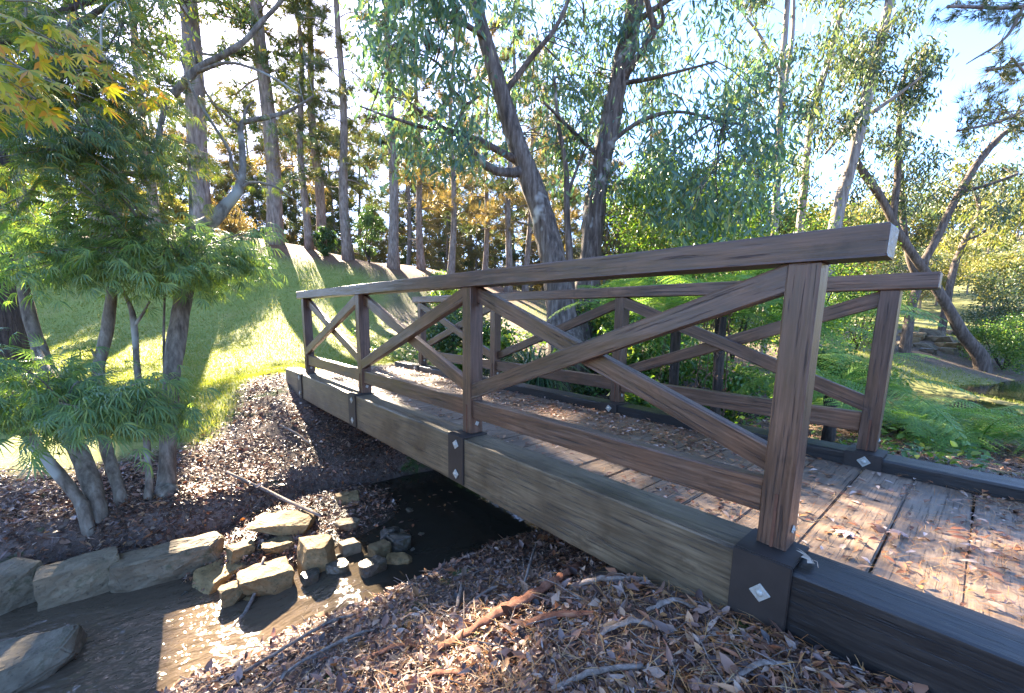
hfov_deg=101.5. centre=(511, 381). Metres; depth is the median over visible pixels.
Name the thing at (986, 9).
pine tree
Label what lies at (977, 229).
leafy tree
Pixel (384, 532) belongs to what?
rock
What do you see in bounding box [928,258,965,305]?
leafy tree
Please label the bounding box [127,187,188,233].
shrub
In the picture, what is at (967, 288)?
leafy tree
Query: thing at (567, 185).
gum tree
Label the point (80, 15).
pine tree
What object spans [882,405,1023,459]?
fern
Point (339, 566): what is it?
rock
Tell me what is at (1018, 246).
leafy tree
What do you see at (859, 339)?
shrub
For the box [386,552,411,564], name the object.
rock
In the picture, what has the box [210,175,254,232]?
pine tree
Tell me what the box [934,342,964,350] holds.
rock
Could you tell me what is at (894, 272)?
leafy tree
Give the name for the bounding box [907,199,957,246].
leafy tree
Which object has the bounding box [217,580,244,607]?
rock
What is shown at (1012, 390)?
grass
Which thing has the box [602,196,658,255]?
leafy tree
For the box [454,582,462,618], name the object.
stick
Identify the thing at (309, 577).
rock
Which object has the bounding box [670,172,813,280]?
leafy tree
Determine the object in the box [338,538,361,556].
rock
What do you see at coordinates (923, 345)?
rock
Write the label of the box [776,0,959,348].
gum tree
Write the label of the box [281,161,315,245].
pine tree
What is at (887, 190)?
leafy tree
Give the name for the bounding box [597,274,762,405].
fern
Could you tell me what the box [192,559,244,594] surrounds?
rock
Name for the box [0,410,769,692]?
stream
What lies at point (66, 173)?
pine tree
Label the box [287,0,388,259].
pine tree
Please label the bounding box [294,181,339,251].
pine tree
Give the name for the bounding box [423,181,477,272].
pine tree
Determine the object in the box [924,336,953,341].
rock
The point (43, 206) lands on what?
pine tree
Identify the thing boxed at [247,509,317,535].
rock
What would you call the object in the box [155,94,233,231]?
pine tree
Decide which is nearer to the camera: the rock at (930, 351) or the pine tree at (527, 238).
the rock at (930, 351)
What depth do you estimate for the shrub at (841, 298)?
10.82 m
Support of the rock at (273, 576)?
in the stream
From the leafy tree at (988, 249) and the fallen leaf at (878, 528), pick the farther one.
the leafy tree at (988, 249)
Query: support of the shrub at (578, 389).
on the ground at (402, 308)
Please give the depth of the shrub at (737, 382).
7.03 m
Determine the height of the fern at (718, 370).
2.075 m
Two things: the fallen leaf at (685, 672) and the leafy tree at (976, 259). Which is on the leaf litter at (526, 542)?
the fallen leaf at (685, 672)
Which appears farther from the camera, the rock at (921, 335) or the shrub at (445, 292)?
the rock at (921, 335)
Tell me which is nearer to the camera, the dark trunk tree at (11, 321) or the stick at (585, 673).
the stick at (585, 673)
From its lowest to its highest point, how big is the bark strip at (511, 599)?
0.113 m
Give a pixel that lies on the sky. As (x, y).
(970, 41)
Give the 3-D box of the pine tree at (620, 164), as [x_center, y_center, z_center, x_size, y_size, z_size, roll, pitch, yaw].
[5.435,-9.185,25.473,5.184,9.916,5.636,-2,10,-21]
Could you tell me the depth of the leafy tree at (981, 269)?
22.89 m
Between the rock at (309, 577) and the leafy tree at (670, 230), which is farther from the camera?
the leafy tree at (670, 230)
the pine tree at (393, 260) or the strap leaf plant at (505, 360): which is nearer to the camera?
the strap leaf plant at (505, 360)
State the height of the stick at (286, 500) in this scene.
0.209 m
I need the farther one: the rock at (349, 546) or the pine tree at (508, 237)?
the pine tree at (508, 237)
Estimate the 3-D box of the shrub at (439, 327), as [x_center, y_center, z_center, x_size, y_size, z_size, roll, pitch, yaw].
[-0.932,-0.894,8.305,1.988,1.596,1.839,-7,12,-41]
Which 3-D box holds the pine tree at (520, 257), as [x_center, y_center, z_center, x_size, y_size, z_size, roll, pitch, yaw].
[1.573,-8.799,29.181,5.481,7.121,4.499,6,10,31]
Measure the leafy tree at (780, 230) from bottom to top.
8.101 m
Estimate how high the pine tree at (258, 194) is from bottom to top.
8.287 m
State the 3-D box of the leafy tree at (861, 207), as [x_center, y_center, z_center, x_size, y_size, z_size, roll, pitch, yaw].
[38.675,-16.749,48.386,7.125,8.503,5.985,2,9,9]
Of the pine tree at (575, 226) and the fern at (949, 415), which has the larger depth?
the pine tree at (575, 226)
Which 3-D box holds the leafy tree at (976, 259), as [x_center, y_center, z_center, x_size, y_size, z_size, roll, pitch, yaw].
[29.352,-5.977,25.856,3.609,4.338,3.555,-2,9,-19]
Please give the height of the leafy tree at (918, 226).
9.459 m
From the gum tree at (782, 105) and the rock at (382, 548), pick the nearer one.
the rock at (382, 548)
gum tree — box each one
[336,0,646,392]
[513,59,613,305]
[525,0,833,372]
[706,0,849,353]
[766,0,887,232]
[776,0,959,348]
[827,50,1023,372]
[864,124,966,352]
[935,151,1023,331]
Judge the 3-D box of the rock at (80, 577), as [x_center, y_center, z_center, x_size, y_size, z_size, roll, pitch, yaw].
[-2.915,1.373,2.847,0.430,0.350,0.221,-12,15,-40]
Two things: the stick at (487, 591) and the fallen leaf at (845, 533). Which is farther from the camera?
the stick at (487, 591)
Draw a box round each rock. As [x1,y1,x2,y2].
[0,557,43,615]
[0,624,86,692]
[33,546,120,611]
[107,531,224,592]
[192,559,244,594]
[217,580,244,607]
[225,539,254,563]
[237,556,294,595]
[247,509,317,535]
[261,535,294,553]
[297,534,335,576]
[300,567,319,586]
[325,558,348,573]
[334,517,359,530]
[335,490,359,504]
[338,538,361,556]
[358,554,386,577]
[367,539,391,556]
[380,526,399,540]
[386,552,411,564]
[387,532,410,551]
[897,332,926,340]
[912,338,920,342]
[912,343,933,348]
[919,328,946,335]
[919,348,937,354]
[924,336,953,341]
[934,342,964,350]
[938,347,957,354]
[946,330,954,334]
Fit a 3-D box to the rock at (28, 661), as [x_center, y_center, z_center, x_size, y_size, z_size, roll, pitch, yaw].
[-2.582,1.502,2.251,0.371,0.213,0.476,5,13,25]
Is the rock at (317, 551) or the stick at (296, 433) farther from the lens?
the stick at (296, 433)
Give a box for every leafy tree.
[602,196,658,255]
[641,180,714,276]
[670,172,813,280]
[736,176,829,271]
[778,191,873,273]
[814,200,862,225]
[818,202,909,299]
[831,196,877,222]
[848,175,909,219]
[848,259,897,275]
[853,182,953,266]
[868,245,953,302]
[877,263,906,272]
[898,184,1012,260]
[905,266,958,317]
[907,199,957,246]
[909,206,991,275]
[910,173,1001,243]
[921,236,990,283]
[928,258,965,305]
[954,247,1019,312]
[957,182,1019,245]
[958,248,1023,308]
[960,249,992,294]
[962,253,1023,322]
[966,202,1022,258]
[984,197,1023,251]
[990,237,1023,309]
[1007,181,1023,232]
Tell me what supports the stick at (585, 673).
on the leaf litter at (526, 542)
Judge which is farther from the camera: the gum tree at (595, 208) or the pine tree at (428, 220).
the pine tree at (428, 220)
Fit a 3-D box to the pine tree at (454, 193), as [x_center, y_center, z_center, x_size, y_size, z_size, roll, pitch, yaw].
[-2.648,-10.329,17.346,4.770,12.465,3.921,0,9,-3]
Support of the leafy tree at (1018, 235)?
on the ground at (402, 308)
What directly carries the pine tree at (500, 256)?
on the ground at (402, 308)
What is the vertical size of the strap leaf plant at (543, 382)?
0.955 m
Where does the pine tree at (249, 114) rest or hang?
on the ground at (402, 308)
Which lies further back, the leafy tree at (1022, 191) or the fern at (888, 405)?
the leafy tree at (1022, 191)
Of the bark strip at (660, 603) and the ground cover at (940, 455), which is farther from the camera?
the ground cover at (940, 455)
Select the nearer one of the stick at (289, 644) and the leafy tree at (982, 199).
the stick at (289, 644)
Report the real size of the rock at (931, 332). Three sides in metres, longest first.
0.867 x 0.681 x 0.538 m
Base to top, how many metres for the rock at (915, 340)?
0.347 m
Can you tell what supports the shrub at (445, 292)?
on the ground at (402, 308)
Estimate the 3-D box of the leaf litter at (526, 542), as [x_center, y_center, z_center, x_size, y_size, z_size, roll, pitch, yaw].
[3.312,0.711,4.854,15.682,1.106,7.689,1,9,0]
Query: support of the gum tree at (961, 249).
on the ground at (402, 308)
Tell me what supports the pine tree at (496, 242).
on the ground at (402, 308)
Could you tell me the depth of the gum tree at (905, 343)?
14.89 m
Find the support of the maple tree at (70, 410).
on the ground at (402, 308)
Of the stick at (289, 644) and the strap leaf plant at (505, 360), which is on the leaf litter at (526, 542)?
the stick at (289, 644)
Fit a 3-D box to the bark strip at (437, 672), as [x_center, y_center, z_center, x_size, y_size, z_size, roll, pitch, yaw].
[-0.280,1.126,1.590,0.256,0.136,0.043,4,9,19]
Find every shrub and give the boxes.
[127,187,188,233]
[212,188,260,235]
[311,222,339,256]
[346,204,387,261]
[416,292,461,352]
[422,269,457,306]
[426,306,511,356]
[452,322,536,376]
[551,338,633,394]
[575,279,660,348]
[591,314,706,383]
[605,117,787,354]
[605,375,659,408]
[660,342,773,423]
[665,128,841,363]
[736,203,913,357]
[757,340,909,404]
[825,291,925,352]
[944,312,1023,374]
[947,254,1023,341]
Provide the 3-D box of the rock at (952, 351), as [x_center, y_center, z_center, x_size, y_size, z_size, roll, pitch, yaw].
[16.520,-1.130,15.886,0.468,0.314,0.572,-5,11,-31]
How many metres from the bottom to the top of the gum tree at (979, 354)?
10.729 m
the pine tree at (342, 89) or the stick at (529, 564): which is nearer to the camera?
the stick at (529, 564)
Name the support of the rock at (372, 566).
in the stream
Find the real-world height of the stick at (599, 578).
0.155 m
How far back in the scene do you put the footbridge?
1.88 m
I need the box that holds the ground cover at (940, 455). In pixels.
[325,316,1000,471]
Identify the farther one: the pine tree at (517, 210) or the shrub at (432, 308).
the pine tree at (517, 210)
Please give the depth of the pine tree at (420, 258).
18.13 m
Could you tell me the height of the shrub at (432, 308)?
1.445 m
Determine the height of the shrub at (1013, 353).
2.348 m
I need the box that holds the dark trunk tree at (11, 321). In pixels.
[0,0,268,430]
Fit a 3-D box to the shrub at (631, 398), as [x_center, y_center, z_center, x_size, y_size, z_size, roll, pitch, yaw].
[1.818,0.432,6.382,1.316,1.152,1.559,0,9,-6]
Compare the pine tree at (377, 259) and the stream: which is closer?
the stream
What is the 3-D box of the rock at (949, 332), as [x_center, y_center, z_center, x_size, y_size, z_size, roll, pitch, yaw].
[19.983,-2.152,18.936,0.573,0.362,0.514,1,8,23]
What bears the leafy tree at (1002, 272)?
on the ground at (402, 308)
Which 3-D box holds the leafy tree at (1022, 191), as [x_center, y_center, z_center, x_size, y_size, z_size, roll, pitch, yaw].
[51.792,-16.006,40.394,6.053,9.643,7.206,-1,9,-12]
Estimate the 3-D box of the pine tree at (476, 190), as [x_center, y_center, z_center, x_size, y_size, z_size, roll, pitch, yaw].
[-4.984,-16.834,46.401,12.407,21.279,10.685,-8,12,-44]
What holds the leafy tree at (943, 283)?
on the ground at (402, 308)
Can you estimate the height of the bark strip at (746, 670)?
0.057 m
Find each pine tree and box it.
[14,0,135,238]
[24,0,102,232]
[26,179,52,222]
[32,123,96,232]
[36,156,107,235]
[57,0,273,237]
[70,0,227,228]
[104,169,145,230]
[122,18,188,231]
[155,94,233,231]
[157,151,188,234]
[185,0,338,244]
[208,73,302,236]
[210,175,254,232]
[211,148,265,233]
[238,168,284,238]
[246,0,351,249]
[247,88,336,245]
[273,0,361,250]
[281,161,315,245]
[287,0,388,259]
[291,111,372,260]
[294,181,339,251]
[299,111,406,261]
[313,175,365,259]
[343,0,433,269]
[356,200,403,262]
[363,114,445,265]
[364,0,460,269]
[383,95,443,265]
[399,141,482,270]
[399,200,426,264]
[400,8,502,273]
[411,161,465,271]
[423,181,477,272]
[433,140,504,270]
[442,12,525,269]
[445,193,513,288]
[457,85,504,270]
[459,0,555,291]
[472,140,543,290]
[473,196,518,288]
[496,31,565,291]
[503,208,543,290]
[512,54,574,290]
[514,112,589,290]
[532,182,583,288]
[564,66,629,258]
[565,141,651,303]
[601,162,663,302]
[609,22,681,254]
[922,0,1023,149]
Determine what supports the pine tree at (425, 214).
on the ground at (402, 308)
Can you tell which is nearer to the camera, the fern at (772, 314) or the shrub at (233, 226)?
the fern at (772, 314)
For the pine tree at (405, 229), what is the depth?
38.36 m
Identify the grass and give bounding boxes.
[1,252,1023,444]
[885,380,1023,432]
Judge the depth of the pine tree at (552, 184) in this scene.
39.10 m
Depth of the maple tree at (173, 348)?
3.79 m
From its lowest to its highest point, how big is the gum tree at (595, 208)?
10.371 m
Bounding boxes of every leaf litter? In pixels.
[0,360,1023,692]
[318,366,1023,616]
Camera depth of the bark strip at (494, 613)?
1.79 m
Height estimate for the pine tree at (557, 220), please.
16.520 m
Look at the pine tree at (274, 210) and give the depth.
16.84 m
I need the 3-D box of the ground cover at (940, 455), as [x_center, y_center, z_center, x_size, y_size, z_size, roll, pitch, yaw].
[1.570,-0.465,8.886,7.168,1.985,11.635,-7,12,-41]
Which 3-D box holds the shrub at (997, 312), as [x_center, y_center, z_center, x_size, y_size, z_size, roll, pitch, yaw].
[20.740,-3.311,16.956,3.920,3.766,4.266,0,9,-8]
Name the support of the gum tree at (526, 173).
on the ground at (402, 308)
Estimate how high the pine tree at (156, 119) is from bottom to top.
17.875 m
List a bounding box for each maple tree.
[0,0,300,536]
[96,32,338,499]
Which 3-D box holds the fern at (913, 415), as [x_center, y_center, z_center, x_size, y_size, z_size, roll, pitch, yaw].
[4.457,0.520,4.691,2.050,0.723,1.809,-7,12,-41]
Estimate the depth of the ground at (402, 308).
4.60 m
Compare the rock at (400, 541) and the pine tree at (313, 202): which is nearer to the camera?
the rock at (400, 541)
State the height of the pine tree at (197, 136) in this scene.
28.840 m
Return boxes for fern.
[545,285,694,339]
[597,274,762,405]
[617,268,849,416]
[726,268,946,437]
[734,340,979,444]
[812,381,915,419]
[812,396,1023,456]
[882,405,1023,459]
[890,400,1004,435]
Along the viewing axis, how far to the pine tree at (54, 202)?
39.51 m
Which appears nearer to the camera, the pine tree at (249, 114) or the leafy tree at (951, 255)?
the leafy tree at (951, 255)
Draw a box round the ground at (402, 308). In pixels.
[0,234,1023,692]
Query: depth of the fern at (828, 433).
3.69 m
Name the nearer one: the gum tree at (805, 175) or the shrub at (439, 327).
the shrub at (439, 327)
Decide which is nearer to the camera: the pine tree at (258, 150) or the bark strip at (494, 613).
the bark strip at (494, 613)
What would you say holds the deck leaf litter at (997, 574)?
on the footbridge
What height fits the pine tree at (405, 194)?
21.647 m
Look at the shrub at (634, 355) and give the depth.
7.11 m
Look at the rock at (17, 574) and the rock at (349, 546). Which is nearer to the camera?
the rock at (17, 574)
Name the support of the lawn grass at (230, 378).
on the ground at (402, 308)
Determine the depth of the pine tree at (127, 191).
31.24 m
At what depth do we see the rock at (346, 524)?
3.46 m
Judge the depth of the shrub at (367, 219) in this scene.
17.36 m
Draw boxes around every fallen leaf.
[679,666,687,676]
[797,549,818,567]
[831,528,855,538]
[870,522,887,535]
[887,529,909,538]
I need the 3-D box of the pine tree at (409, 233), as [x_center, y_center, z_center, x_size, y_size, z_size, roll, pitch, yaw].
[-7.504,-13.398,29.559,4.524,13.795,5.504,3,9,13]
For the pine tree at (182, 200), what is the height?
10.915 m
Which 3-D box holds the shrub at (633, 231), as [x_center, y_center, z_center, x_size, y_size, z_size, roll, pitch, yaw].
[3.394,-2.989,9.221,4.170,5.250,4.092,-7,12,-41]
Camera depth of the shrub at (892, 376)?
7.17 m
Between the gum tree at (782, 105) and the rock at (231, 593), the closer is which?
the rock at (231, 593)
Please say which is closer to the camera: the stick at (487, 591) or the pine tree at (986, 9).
the stick at (487, 591)
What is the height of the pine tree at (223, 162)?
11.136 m
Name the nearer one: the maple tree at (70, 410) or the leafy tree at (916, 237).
the maple tree at (70, 410)
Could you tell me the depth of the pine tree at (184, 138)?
18.04 m
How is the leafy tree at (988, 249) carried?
on the ground at (402, 308)
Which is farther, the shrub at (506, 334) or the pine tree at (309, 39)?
the pine tree at (309, 39)
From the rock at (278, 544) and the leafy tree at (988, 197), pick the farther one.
the leafy tree at (988, 197)
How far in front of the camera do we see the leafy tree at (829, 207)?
24.88 m
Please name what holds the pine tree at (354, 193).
on the ground at (402, 308)
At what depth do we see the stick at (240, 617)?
2.71 m
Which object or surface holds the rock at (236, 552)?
on the ground at (402, 308)
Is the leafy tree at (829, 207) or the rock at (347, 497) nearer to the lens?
the rock at (347, 497)
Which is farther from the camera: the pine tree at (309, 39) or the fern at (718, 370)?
the pine tree at (309, 39)
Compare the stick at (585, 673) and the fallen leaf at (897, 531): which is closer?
the stick at (585, 673)
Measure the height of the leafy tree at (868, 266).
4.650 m
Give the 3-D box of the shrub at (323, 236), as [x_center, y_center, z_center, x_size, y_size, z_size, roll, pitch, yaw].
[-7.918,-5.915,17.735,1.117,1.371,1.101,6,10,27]
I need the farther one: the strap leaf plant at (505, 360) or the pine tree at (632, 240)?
the pine tree at (632, 240)
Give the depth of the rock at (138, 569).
2.94 m
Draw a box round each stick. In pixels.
[218,612,355,689]
[226,471,321,516]
[228,556,265,629]
[261,628,376,691]
[279,424,309,443]
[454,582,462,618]
[458,580,516,613]
[524,543,537,582]
[551,663,643,689]
[568,575,647,587]
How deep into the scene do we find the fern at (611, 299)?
5.53 m
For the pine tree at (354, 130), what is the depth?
41.41 m
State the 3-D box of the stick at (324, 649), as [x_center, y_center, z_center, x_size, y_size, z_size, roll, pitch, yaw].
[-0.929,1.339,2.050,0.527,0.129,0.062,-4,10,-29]
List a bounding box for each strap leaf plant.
[483,345,541,375]
[484,346,592,391]
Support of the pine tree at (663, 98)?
on the ground at (402, 308)
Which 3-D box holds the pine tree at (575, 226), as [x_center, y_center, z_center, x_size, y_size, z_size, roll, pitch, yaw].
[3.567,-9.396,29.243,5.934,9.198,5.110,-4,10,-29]
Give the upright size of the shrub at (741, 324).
5.517 m
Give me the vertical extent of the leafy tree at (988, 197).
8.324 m
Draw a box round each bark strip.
[358,641,415,663]
[417,669,467,682]
[438,562,583,650]
[498,593,524,605]
[511,610,593,631]
[597,616,660,639]
[645,597,694,612]
[721,659,800,683]
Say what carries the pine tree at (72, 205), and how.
on the ground at (402, 308)
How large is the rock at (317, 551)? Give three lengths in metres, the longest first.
0.298 x 0.297 x 0.217 m
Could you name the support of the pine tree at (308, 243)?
on the ground at (402, 308)
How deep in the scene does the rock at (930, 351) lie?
15.32 m
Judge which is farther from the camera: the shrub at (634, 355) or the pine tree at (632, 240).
the pine tree at (632, 240)
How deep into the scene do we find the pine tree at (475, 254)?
31.68 m
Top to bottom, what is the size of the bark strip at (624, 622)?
0.082 m
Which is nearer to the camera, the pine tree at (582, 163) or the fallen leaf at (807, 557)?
the fallen leaf at (807, 557)
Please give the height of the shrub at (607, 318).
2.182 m
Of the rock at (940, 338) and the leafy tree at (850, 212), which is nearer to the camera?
the rock at (940, 338)
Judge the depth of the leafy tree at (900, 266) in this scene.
27.21 m
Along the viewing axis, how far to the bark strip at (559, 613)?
1.62 m
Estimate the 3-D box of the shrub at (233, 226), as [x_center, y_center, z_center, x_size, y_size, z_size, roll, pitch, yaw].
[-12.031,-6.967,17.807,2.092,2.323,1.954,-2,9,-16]
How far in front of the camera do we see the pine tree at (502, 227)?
18.52 m
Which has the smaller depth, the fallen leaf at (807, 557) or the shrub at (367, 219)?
the fallen leaf at (807, 557)
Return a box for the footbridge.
[285,222,1023,692]
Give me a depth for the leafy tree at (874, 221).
23.99 m
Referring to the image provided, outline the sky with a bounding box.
[14,0,1023,264]
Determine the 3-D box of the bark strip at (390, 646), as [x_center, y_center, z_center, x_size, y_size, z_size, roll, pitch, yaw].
[-0.573,1.237,1.907,0.272,0.127,0.036,1,9,4]
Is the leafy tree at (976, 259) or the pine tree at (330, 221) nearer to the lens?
the leafy tree at (976, 259)

